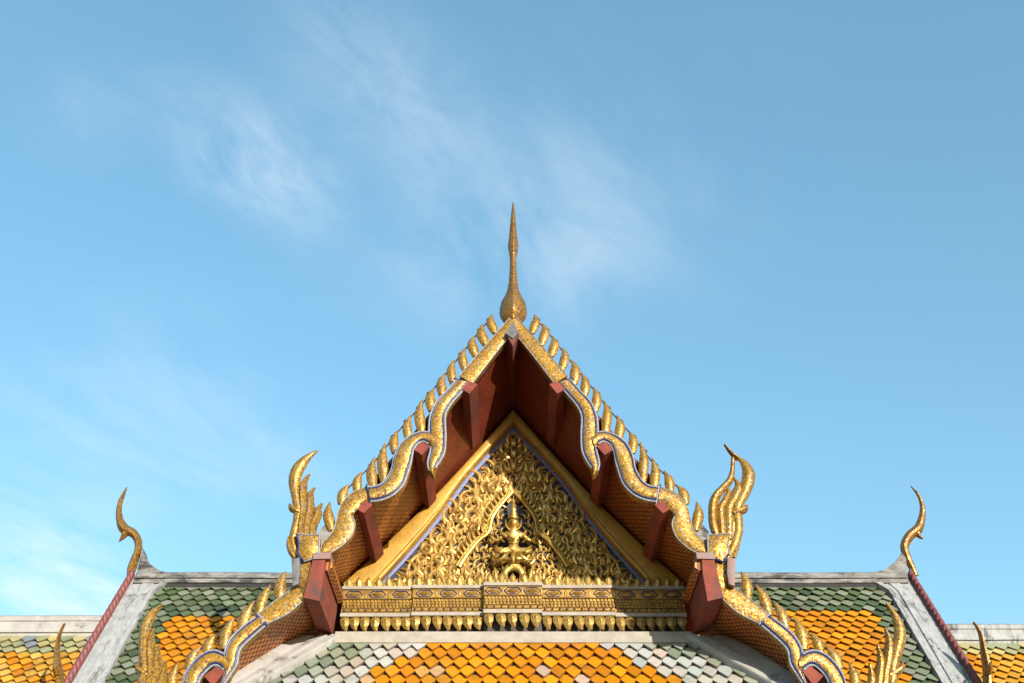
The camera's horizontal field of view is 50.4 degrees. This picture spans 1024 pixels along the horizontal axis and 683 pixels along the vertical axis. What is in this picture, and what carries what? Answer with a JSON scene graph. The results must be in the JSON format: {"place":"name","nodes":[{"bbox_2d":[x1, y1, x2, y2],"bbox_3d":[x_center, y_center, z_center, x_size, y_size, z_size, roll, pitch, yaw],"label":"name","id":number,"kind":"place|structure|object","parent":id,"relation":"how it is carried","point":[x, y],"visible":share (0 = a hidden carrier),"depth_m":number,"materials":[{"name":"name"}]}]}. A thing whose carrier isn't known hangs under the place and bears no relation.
{"place":"outdoors","nodes":[
{"label":"outdoors","id":0,"kind":"place"},
{"bbox_2d":[0,0,1023,623],"label":"sky","id":1,"kind":"structure","parent":0,"point":[241,240],"materials":[{"name":"blue"}]},
{"label":"courtyard paving","id":2,"kind":"structure","parent":0,"visible":0},
{"bbox_2d":[0,615,102,682],"bbox_3d":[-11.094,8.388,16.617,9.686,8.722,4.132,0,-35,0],"label":"gallery","id":3,"kind":"object","parent":2,"relation":"on","point":[27,644],"visible":0.52,"depth_m":18.55,"materials":[{"name":"tile"}]},
{"bbox_2d":[53,487,328,682],"bbox_3d":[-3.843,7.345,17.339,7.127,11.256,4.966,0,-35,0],"label":"side wing","id":4,"kind":"structure","parent":2,"relation":"on","point":[197,609],"depth_m":18.46,"materials":[{"name":"green tile"}]},
{"bbox_2d":[135,202,905,682],"bbox_3d":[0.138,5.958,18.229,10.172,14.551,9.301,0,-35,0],"label":"temple hall","id":5,"kind":"structure","parent":2,"relation":"on","point":[513,512],"depth_m":16.01,"materials":[{"name":"gold metal"}]},
{"bbox_2d":[698,486,992,682],"bbox_3d":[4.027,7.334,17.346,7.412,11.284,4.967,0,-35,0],"label":"side wing","id":6,"kind":"structure","parent":2,"relation":"on","point":[847,616],"depth_m":18.43,"materials":[{"name":"tile"}]},
{"bbox_2d":[946,624,1023,682],"bbox_3d":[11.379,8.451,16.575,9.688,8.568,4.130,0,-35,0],"label":"gallery","id":7,"kind":"object","parent":2,"relation":"on","point":[1005,645],"visible":0.44,"depth_m":18.57,"materials":[{"name":"tile"}]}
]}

